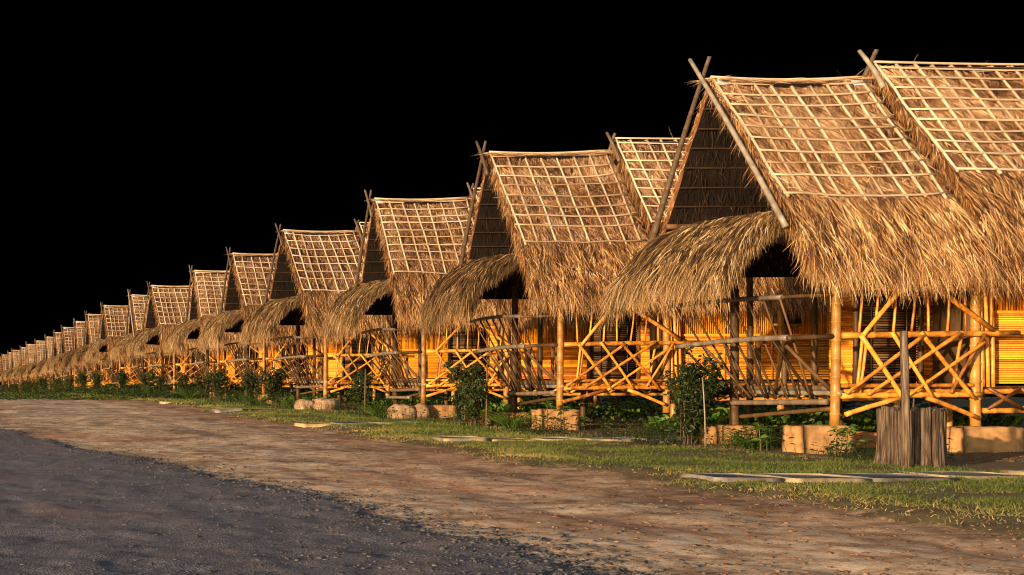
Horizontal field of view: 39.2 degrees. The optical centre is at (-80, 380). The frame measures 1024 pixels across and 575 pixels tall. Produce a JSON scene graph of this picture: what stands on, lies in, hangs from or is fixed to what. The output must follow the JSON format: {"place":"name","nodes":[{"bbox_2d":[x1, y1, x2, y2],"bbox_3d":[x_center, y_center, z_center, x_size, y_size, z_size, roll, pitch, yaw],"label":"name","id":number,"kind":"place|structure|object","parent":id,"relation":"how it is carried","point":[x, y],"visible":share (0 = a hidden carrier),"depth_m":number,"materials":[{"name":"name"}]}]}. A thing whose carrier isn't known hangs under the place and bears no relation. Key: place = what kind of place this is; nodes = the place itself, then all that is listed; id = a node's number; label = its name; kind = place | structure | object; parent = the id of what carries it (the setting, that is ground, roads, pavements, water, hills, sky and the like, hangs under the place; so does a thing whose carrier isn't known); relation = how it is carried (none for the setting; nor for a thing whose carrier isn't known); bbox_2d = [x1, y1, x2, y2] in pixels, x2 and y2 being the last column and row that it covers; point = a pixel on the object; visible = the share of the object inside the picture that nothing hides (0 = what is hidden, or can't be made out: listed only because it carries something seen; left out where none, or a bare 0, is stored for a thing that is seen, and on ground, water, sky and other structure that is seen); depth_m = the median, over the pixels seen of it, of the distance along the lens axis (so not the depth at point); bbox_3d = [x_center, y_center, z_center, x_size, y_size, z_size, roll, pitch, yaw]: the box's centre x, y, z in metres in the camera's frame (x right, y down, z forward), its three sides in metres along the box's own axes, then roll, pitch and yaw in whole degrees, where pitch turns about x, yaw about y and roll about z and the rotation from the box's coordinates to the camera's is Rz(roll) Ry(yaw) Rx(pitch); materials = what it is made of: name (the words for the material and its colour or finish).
{"place":"outdoors","nodes":[
{"label":"outdoors","id":0,"kind":"place"},
{"bbox_2d":[0,429,658,574],"bbox_3d":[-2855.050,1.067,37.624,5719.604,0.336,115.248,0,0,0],"label":"gravel road","id":1,"kind":"structure","parent":0,"point":[20,533],"depth_m":9.12,"materials":[{"name":"gravel"}]},
{"bbox_2d":[0,398,1023,574],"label":"dirt track","id":2,"kind":"structure","parent":0,"point":[135,412],"depth_m":12.01,"materials":[{"name":"brown soil"}]},
{"bbox_2d":[33,448,788,574],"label":"road stones","id":3,"kind":"object","parent":2,"relation":"on","point":[586,553],"visible":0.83,"depth_m":9.55,"materials":[{"name":"grey stone"}]},
{"bbox_2d":[7,418,1009,572],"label":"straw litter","id":4,"kind":"object","parent":2,"relation":"on","point":[617,502],"visible":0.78,"depth_m":9.80,"materials":[{"name":"beige plant"}]},
{"bbox_2d":[0,408,1023,574],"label":"earth clods","id":5,"kind":"object","parent":2,"relation":"on","point":[791,530],"visible":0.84,"depth_m":10.31,"materials":[{"name":"brown soil"}]},
{"bbox_2d":[0,0,1023,393],"label":"sky","id":6,"kind":"structure","parent":0,"point":[141,141],"materials":[{"name":"black"}]},
{"bbox_2d":[0,392,1023,537],"bbox_3d":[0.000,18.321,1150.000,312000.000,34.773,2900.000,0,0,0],"label":"ground","id":7,"kind":"structure","parent":0,"point":[966,461],"depth_m":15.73,"materials":[{"name":"green plant"}]},
{"bbox_2d":[0,357,12,389],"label":"thatched hut","id":8,"kind":"object","parent":7,"relation":"on","point":[0,370],"visible":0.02,"depth_m":196.90,"materials":[{"name":"brown plant"}]},
{"bbox_2d":[0,355,17,387],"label":"thatched hut","id":9,"kind":"object","parent":7,"relation":"on","point":[4,358],"visible":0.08,"depth_m":188.08,"materials":[{"name":"brown plant"}]},
{"bbox_2d":[5,382,13,391],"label":"leafy shrub","id":10,"kind":"object","parent":7,"relation":"on","point":[7,388],"visible":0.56,"depth_m":171.87,"materials":[{"name":"green plant"}]},
{"bbox_2d":[0,350,26,383],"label":"thatched hut","id":11,"kind":"object","parent":7,"relation":"on","point":[9,363],"visible":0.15,"depth_m":179.06,"materials":[{"name":"brown plant"}]},
{"bbox_2d":[3,349,35,390],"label":"thatched hut","id":12,"kind":"object","parent":7,"relation":"on","point":[15,356],"visible":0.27,"depth_m":170.05,"materials":[{"name":"brown plant"}]},
{"bbox_2d":[11,346,40,388],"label":"thatched hut","id":13,"kind":"object","parent":7,"relation":"on","point":[22,359],"visible":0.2,"depth_m":161.08,"materials":[{"name":"brown plant"}]},
{"bbox_2d":[21,378,32,390],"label":"leafy shrub","id":14,"kind":"object","parent":7,"relation":"on","point":[27,384],"visible":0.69,"depth_m":144.87,"materials":[{"name":"green plant"}]},
{"bbox_2d":[32,379,38,390],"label":"leafy shrub","id":15,"kind":"object","parent":7,"relation":"on","point":[36,381],"visible":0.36,"depth_m":135.82,"materials":[{"name":"green plant"}]},
{"bbox_2d":[16,344,63,388],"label":"thatched hut","id":16,"kind":"object","parent":7,"relation":"on","point":[30,351],"visible":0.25,"depth_m":152.01,"materials":[{"name":"brown wood"}]},
{"bbox_2d":[37,375,48,391],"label":"leafy shrub","id":17,"kind":"object","parent":7,"relation":"on","point":[41,380],"visible":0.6,"depth_m":126.86,"materials":[{"name":"green plant"}]},
{"bbox_2d":[25,339,63,389],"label":"thatched hut","id":18,"kind":"object","parent":7,"relation":"on","point":[40,346],"visible":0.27,"depth_m":143.10,"materials":[{"name":"brown wood"}]},
{"bbox_2d":[35,334,73,388],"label":"thatched hut","id":19,"kind":"object","parent":7,"relation":"on","point":[48,351],"visible":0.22,"depth_m":134.02,"materials":[{"name":"brown wood"}]},
{"bbox_2d":[52,377,60,388],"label":"leafy shrub","id":20,"kind":"object","parent":7,"relation":"on","point":[57,380],"visible":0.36,"depth_m":117.61,"materials":[{"name":"green plant"}]},
{"bbox_2d":[62,375,74,390],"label":"leafy shrub","id":21,"kind":"object","parent":7,"relation":"on","point":[70,380],"visible":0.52,"depth_m":108.84,"materials":[{"name":"green plant"}]},
{"bbox_2d":[74,370,88,389],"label":"leafy shrub","id":22,"kind":"object","parent":7,"relation":"on","point":[82,379],"visible":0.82,"depth_m":100.08,"materials":[{"name":"green plant"}]},
{"bbox_2d":[41,330,133,387],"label":"thatched hut","id":23,"kind":"object","parent":7,"relation":"on","point":[56,346],"visible":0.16,"depth_m":125.20,"materials":[{"name":"brown wood"}]},
{"bbox_2d":[50,325,132,391],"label":"thatched hut","id":24,"kind":"object","parent":7,"relation":"on","point":[67,340],"visible":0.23,"depth_m":116.10,"materials":[{"name":"brown wood"}]},
{"bbox_2d":[0,378,192,399],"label":"hedge growth","id":25,"kind":"object","parent":7,"relation":"on","point":[57,391],"visible":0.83,"depth_m":78.05,"materials":[{"name":"green plant"}]},
{"bbox_2d":[89,370,105,389],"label":"leafy shrub","id":26,"kind":"object","parent":7,"relation":"on","point":[97,379],"visible":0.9,"depth_m":90.36,"materials":[{"name":"green plant"}]},
{"bbox_2d":[61,318,137,387],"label":"thatched hut","id":27,"kind":"object","parent":7,"relation":"on","point":[79,327],"visible":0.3,"depth_m":107.00,"materials":[{"name":"brown wood"}]},
{"bbox_2d":[115,366,130,392],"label":"leafy shrub","id":28,"kind":"object","parent":7,"relation":"on","point":[122,377],"visible":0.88,"depth_m":80.71,"materials":[{"name":"green plant"}]},
{"bbox_2d":[71,311,188,386],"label":"thatched hut","id":29,"kind":"object","parent":7,"relation":"on","point":[92,326],"visible":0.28,"depth_m":97.89,"materials":[{"name":"brown wood"}]},
{"bbox_2d":[85,302,177,388],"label":"thatched hut","id":30,"kind":"object","parent":7,"relation":"on","point":[113,325],"visible":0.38,"depth_m":88.76,"materials":[{"name":"brown plant"}]},
{"bbox_2d":[138,368,157,391],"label":"leafy shrub","id":31,"kind":"object","parent":7,"relation":"on","point":[148,383],"visible":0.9,"depth_m":71.69,"materials":[{"name":"green plant"}]},
{"bbox_2d":[141,385,168,395],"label":"strappy plant","id":32,"kind":"object","parent":7,"relation":"on","point":[148,390],"visible":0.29,"depth_m":68.83,"materials":[{"name":"green plant"}]},
{"bbox_2d":[153,375,167,393],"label":"leafy shrub","id":33,"kind":"object","parent":7,"relation":"on","point":[159,381],"visible":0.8,"depth_m":66.85,"materials":[{"name":"green plant"}]},
{"bbox_2d":[159,401,193,403],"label":"stone path","id":34,"kind":"structure","parent":7,"relation":"on","point":[163,402],"depth_m":53.76,"materials":[{"name":"beige stone"}]},
{"bbox_2d":[110,289,243,387],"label":"thatched hut","id":35,"kind":"object","parent":7,"relation":"on","point":[137,308],"visible":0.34,"depth_m":79.49,"materials":[{"name":"brown plant"}]},
{"bbox_2d":[164,354,179,377],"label":"door panel","id":36,"kind":"structure","parent":35,"relation":"in","point":[165,354],"depth_m":79.57,"materials":[{"name":"brown wood"}]},
{"bbox_2d":[174,371,189,391],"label":"leafy shrub","id":37,"kind":"object","parent":7,"relation":"on","point":[184,378],"visible":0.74,"depth_m":62.70,"materials":[{"name":"green plant"}]},
{"bbox_2d":[171,387,200,398],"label":"strappy plant","id":38,"kind":"object","parent":7,"relation":"on","point":[188,396],"visible":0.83,"depth_m":59.85,"materials":[{"name":"green plant"}]},
{"bbox_2d":[194,370,212,399],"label":"leafy shrub","id":39,"kind":"object","parent":7,"relation":"on","point":[202,387],"visible":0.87,"depth_m":57.92,"materials":[{"name":"green plant"}]},
{"bbox_2d":[125,281,289,391],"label":"thatched hut","id":40,"kind":"object","parent":7,"relation":"on","point":[166,310],"visible":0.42,"depth_m":70.04,"materials":[{"name":"brown plant"}]},
{"bbox_2d":[188,345,204,377],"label":"door panel","id":41,"kind":"structure","parent":40,"relation":"in","point":[188,345],"depth_m":70.26,"materials":[{"name":"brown wood"}]},
{"bbox_2d":[207,364,230,400],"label":"leafy shrub","id":42,"kind":"object","parent":7,"relation":"on","point":[219,381],"visible":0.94,"depth_m":54.21,"materials":[{"name":"green plant"}]},
{"bbox_2d":[211,408,273,412],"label":"stone path","id":43,"kind":"structure","parent":7,"relation":"on","point":[225,410],"depth_m":41.14,"materials":[{"name":"grey stone"}]},
{"bbox_2d":[241,367,262,399],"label":"leafy shrub","id":44,"kind":"object","parent":7,"relation":"on","point":[249,384],"visible":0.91,"depth_m":49.24,"materials":[{"name":"green plant"}]},
{"bbox_2d":[164,265,340,396],"bbox_3d":[18.125,-2.659,61.425,10.660,7.277,4.992,0,0,2],"label":"thatched hut","id":45,"kind":"object","parent":7,"relation":"on","point":[206,295],"visible":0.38,"depth_m":60.97,"materials":[{"name":"brown plant"}]},
{"bbox_2d":[236,349,256,372],"bbox_3d":[16.845,-1.258,61.069,1.082,2.184,0.031,0,0,2],"label":"door panel","id":46,"kind":"structure","parent":45,"relation":"in","point":[239,349],"depth_m":61.04,"materials":[{"name":"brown wood"}]},
{"bbox_2d":[239,393,267,405],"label":"strappy plant","id":47,"kind":"object","parent":7,"relation":"on","point":[258,403],"visible":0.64,"depth_m":47.35,"materials":[{"name":"green plant"}]},
{"bbox_2d":[255,394,273,403],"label":"concrete block","id":48,"kind":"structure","parent":7,"relation":"on","point":[264,398],"depth_m":51.26,"materials":[{"name":"brown concrete"}]},
{"bbox_2d":[256,363,290,406],"bbox_3d":[13.712,0.164,45.644,1.382,1.821,1.008,0,0,-20],"label":"leafy shrub","id":49,"kind":"object","parent":7,"relation":"on","point":[272,387],"visible":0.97,"depth_m":45.55,"materials":[{"name":"green plant"}]},
{"bbox_2d":[274,397,311,408],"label":"strappy plant","id":50,"kind":"object","parent":7,"relation":"on","point":[290,405],"visible":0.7,"depth_m":42.99,"materials":[{"name":"green plant"}]},
{"bbox_2d":[294,399,313,409],"bbox_3d":[13.857,0.920,42.658,0.702,0.538,0.673,0,0,0],"label":"boulder","id":51,"kind":"object","parent":7,"relation":"on","point":[303,402],"visible":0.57,"depth_m":42.43,"materials":[{"name":"beige stone"}]},
{"bbox_2d":[196,247,431,401],"bbox_3d":[17.860,-2.681,52.947,10.564,7.322,5.167,0,0,-1],"label":"thatched hut","id":52,"kind":"object","parent":7,"relation":"on","point":[248,276],"visible":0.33,"depth_m":52.39,"materials":[{"name":"brown plant"}]},
{"bbox_2d":[282,347,305,376],"bbox_3d":[16.603,-1.247,52.560,1.076,2.173,0.031,0,0,-1],"label":"door panel","id":53,"kind":"structure","parent":52,"relation":"in","point":[304,350],"depth_m":52.54,"materials":[{"name":"brown wood"}]},
{"bbox_2d":[313,397,338,409],"bbox_3d":[14.550,0.919,42.440,0.965,0.651,0.618,0,0,0],"label":"boulder","id":54,"kind":"object","parent":7,"relation":"on","point":[325,401],"visible":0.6,"depth_m":42.23,"materials":[{"name":"beige stone"}]},
{"bbox_2d":[293,421,421,427],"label":"stone path","id":55,"kind":"structure","parent":7,"relation":"on","point":[303,425],"depth_m":29.50,"materials":[{"name":"grey stone"}]},
{"bbox_2d":[347,368,380,411],"bbox_3d":[13.707,0.338,36.608,0.842,1.519,0.981,0,0,-26],"label":"leafy shrub","id":56,"kind":"object","parent":7,"relation":"on","point":[355,392],"visible":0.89,"depth_m":36.56,"materials":[{"name":"green plant"}]},
{"bbox_2d":[364,369,365,414],"bbox_3d":[13.508,0.395,35.900,0.061,1.501,0.044,0,0,0],"label":"wooden stake","id":57,"kind":"object","parent":7,"relation":"on","point":[365,393],"visible":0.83,"depth_m":35.88,"materials":[{"name":"brown wood"}]},
{"bbox_2d":[237,219,519,407],"bbox_3d":[17.370,-2.569,44.399,10.482,7.188,5.055,0,0,-5],"label":"thatched hut","id":58,"kind":"object","parent":7,"relation":"on","point":[314,276],"visible":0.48,"depth_m":43.67,"materials":[{"name":"plant"}]},
{"bbox_2d":[344,326,370,376],"bbox_3d":[16.205,-1.192,43.882,1.071,2.163,0.031,0,0,-5],"label":"door panel","id":59,"kind":"structure","parent":58,"relation":"in","point":[345,341],"depth_m":43.86,"materials":[{"name":"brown wood"}]},
{"bbox_2d":[356,398,403,418],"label":"strappy plant","id":60,"kind":"object","parent":7,"relation":"on","point":[372,412],"visible":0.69,"depth_m":34.09,"materials":[{"name":"green plant"}]},
{"bbox_2d":[386,404,416,418],"bbox_3d":[13.826,0.947,33.970,0.800,0.568,0.581,0,0,0],"label":"boulder","id":61,"kind":"object","parent":7,"relation":"on","point":[400,413],"visible":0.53,"depth_m":33.73,"materials":[{"name":"beige stone"}]},
{"bbox_2d":[414,403,429,418],"bbox_3d":[14.380,0.937,33.916,0.450,0.620,0.409,0,0,0],"label":"boulder","id":62,"kind":"object","parent":7,"relation":"on","point":[420,407],"visible":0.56,"depth_m":33.76,"materials":[{"name":"beige stone"}]},
{"bbox_2d":[411,404,457,418],"bbox_3d":[14.929,0.962,34.369,1.142,0.550,0.638,0,0,-1],"label":"concrete block","id":63,"kind":"object","parent":7,"relation":"on","point":[442,408],"depth_m":34.06,"materials":[{"name":"brown concrete"}]},
{"bbox_2d":[442,356,488,424],"bbox_3d":[13.421,0.264,29.034,0.960,1.734,1.316,0,0,39],"label":"leafy shrub","id":64,"kind":"object","parent":7,"relation":"on","point":[463,374],"visible":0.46,"depth_m":28.98,"materials":[{"name":"green plant"}]},
{"bbox_2d":[455,375,491,425],"bbox_3d":[13.300,0.490,28.391,0.826,1.279,0.710,0,0,20],"label":"leafy shrub","id":65,"kind":"object","parent":7,"relation":"on","point":[479,393],"visible":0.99,"depth_m":28.31,"materials":[{"name":"green plant"}]},
{"bbox_2d":[485,364,487,426],"bbox_3d":[13.558,0.400,28.300,0.061,1.600,0.044,0,0,0],"label":"wooden stake","id":66,"kind":"object","parent":7,"relation":"on","point":[486,393],"visible":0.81,"depth_m":28.29,"materials":[{"name":"brown wood"}]},
{"bbox_2d":[318,182,662,412],"bbox_3d":[17.543,-2.499,35.437,10.455,7.137,4.896,0,0,4],"label":"thatched hut","id":67,"kind":"object","parent":7,"relation":"on","point":[412,251],"visible":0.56,"depth_m":34.93,"materials":[{"name":"plant"}]},
{"bbox_2d":[451,313,485,377],"bbox_3d":[16.277,-1.125,35.131,1.061,2.142,0.031,0,0,4],"label":"door panel","id":68,"kind":"structure","parent":67,"relation":"in","point":[481,313],"depth_m":35.11,"materials":[{"name":"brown wood"}]},
{"bbox_2d":[33,378,968,420],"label":"undergrowth","id":69,"kind":"object","parent":7,"relation":"on","point":[607,398],"visible":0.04,"depth_m":42.85,"materials":[{"name":"green plant"}]},
{"bbox_2d":[480,412,530,425],"bbox_3d":[14.579,1.004,29.437,1.025,0.472,0.635,0,0,0],"label":"concrete block","id":70,"kind":"object","parent":7,"relation":"on","point":[511,413],"depth_m":29.14,"materials":[{"name":"beige concrete"}]},
{"bbox_2d":[479,408,537,428],"bbox_3d":[13.580,0.842,27.211,1.497,0.559,1.614,0,0,0],"label":"strappy plant","id":71,"kind":"object","parent":7,"relation":"on","point":[503,421],"visible":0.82,"depth_m":27.13,"materials":[{"name":"green plant"}]},
{"bbox_2d":[67,386,954,460],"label":"weeds","id":72,"kind":"object","parent":7,"relation":"on","point":[667,433],"visible":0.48,"depth_m":23.23,"materials":[{"name":"green plant"}]},
{"bbox_2d":[540,399,556,430],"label":"young plant","id":73,"kind":"object","parent":7,"relation":"on","point":[548,402],"visible":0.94,"depth_m":26.42,"materials":[{"name":"green plant"}]},
{"bbox_2d":[530,409,579,429],"bbox_3d":[14.532,0.950,27.054,0.897,0.628,0.522,0,0,-1],"label":"concrete block","id":74,"kind":"object","parent":7,"relation":"on","point":[572,416],"depth_m":26.81,"materials":[{"name":"beige concrete"}]},
{"bbox_2d":[431,436,682,441],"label":"stone path","id":75,"kind":"structure","parent":7,"relation":"on","point":[473,438],"depth_m":22.35,"materials":[{"name":"grey stone"}]},
{"bbox_2d":[556,406,570,426],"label":"young plant","id":76,"kind":"object","parent":7,"relation":"on","point":[560,412],"visible":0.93,"depth_m":26.30,"materials":[{"name":"green plant"}]},
{"bbox_2d":[133,387,1023,434],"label":"broad leaf bed","id":77,"kind":"object","parent":7,"relation":"on","point":[722,417],"visible":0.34,"depth_m":24.11,"materials":[{"name":"green plant"}]},
{"bbox_2d":[185,399,1023,461],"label":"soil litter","id":78,"kind":"object","parent":7,"relation":"on","point":[806,458],"visible":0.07,"depth_m":19.13,"materials":[{"name":"brown soil"}]},
{"bbox_2d":[417,132,899,426],"bbox_3d":[17.625,-2.535,28.197,10.513,7.286,5.142,0,0,4],"label":"thatched hut","id":79,"kind":"object","parent":7,"relation":"on","point":[562,230],"visible":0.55,"depth_m":27.56,"materials":[{"name":"plant"}]},
{"bbox_2d":[591,302,635,378],"bbox_3d":[16.345,-1.108,27.922,1.071,2.163,0.031,0,0,4],"label":"door panel","id":80,"kind":"structure","parent":79,"relation":"in","point":[593,302],"depth_m":27.90,"materials":[{"name":"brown wood"}]},
{"bbox_2d":[661,377,722,442],"bbox_3d":[14.248,0.537,21.885,0.987,1.300,0.720,0,0,-1],"label":"leafy shrub","id":81,"kind":"object","parent":7,"relation":"on","point":[673,398],"visible":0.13,"depth_m":21.80,"materials":[{"name":"green plant"}]},
{"bbox_2d":[661,345,732,444],"bbox_3d":[13.977,0.270,21.326,1.045,1.862,1.078,0,0,0],"label":"leafy shrub","id":82,"kind":"object","parent":7,"relation":"on","point":[688,380],"visible":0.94,"depth_m":21.16,"materials":[{"name":"green plant"}]},
{"bbox_2d":[702,378,705,445],"bbox_3d":[13.726,0.593,20.695,0.076,1.301,0.038,0,0,0],"label":"wooden stake","id":83,"kind":"object","parent":7,"relation":"on","point":[704,413],"visible":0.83,"depth_m":20.68,"materials":[{"name":"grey wood"}]},
{"bbox_2d":[699,424,758,444],"bbox_3d":[14.654,1.036,21.419,0.779,0.498,0.540,0,0,1],"label":"concrete block","id":84,"kind":"object","parent":7,"relation":"on","point":[713,429],"depth_m":21.18,"materials":[{"name":"beige concrete"}]},
{"bbox_2d":[715,428,782,449],"bbox_3d":[13.998,0.972,19.878,1.312,0.406,1.344,0,0,0],"label":"strappy plant","id":85,"kind":"object","parent":7,"relation":"on","point":[738,440],"visible":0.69,"depth_m":19.83,"materials":[{"name":"green plant"}]},
{"bbox_2d":[748,421,769,452],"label":"young plant","id":86,"kind":"object","parent":7,"relation":"on","point":[758,428],"visible":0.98,"depth_m":18.89,"materials":[{"name":"green plant"}]},
{"bbox_2d":[593,49,1023,426],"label":"thatched hut","id":87,"kind":"object","parent":7,"relation":"on","point":[889,199],"visible":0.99,"depth_m":19.72,"materials":[{"name":"plant"}]},
{"bbox_2d":[859,279,915,383],"bbox_3d":[16.375,-1.000,20.060,1.040,2.100,0.030,0,0,0],"label":"door panel","id":88,"kind":"structure","parent":87,"relation":"in","point":[867,382],"depth_m":20.05,"materials":[{"name":"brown wood"}]},
{"bbox_2d":[678,473,958,482],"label":"stone path","id":89,"kind":"structure","parent":7,"relation":"on","point":[807,477],"depth_m":13.73,"materials":[{"name":"grey stone"}]},
{"bbox_2d":[782,424,855,454],"bbox_3d":[14.507,1.003,19.078,0.876,0.595,0.493,0,0,0],"label":"concrete block","id":90,"kind":"object","parent":7,"relation":"on","point":[805,436],"depth_m":18.85,"materials":[{"name":"beige concrete"}]},
{"bbox_2d":[828,426,848,455],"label":"young plant","id":91,"kind":"object","parent":7,"relation":"on","point":[839,430],"visible":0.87,"depth_m":18.17,"materials":[{"name":"green plant"}]},
{"bbox_2d":[834,424,858,454],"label":"young plant","id":92,"kind":"object","parent":7,"relation":"on","point":[851,430],"visible":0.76,"depth_m":18.30,"materials":[{"name":"green plant"}]},
{"bbox_2d":[856,431,876,447],"bbox_3d":[15.980,1.073,20.401,0.817,0.434,0.613,0,0,-2],"label":"concrete block","id":93,"kind":"object","parent":7,"relation":"on","point":[871,434],"depth_m":20.11,"materials":[{"name":"concrete"}]},
{"bbox_2d":[899,331,910,467],"bbox_3d":[12.797,0.290,15.355,0.102,1.881,0.100,0,0,23],"label":"wooden stake","id":94,"kind":"object","parent":7,"relation":"on","point":[905,414],"visible":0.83,"depth_m":15.33,"materials":[{"name":"brown wood"}]},
{"bbox_2d":[873,405,948,466],"bbox_3d":[13.399,0.751,15.949,0.847,0.828,0.818,0,0,-11],"label":"tree stump","id":95,"kind":"object","parent":7,"relation":"on","point":[928,430],"visible":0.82,"depth_m":15.65,"materials":[{"name":"brown wood"}]},
{"bbox_2d":[897,470,1023,479],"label":"stone path","id":96,"kind":"structure","parent":7,"relation":"on","point":[984,475],"depth_m":14.21,"materials":[{"name":"grey stone"}]},
{"bbox_2d":[947,426,1023,452],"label":"concrete block","id":97,"kind":"object","parent":7,"relation":"on","point":[988,439],"depth_m":18.88,"materials":[{"name":"beige concrete"}]}
]}

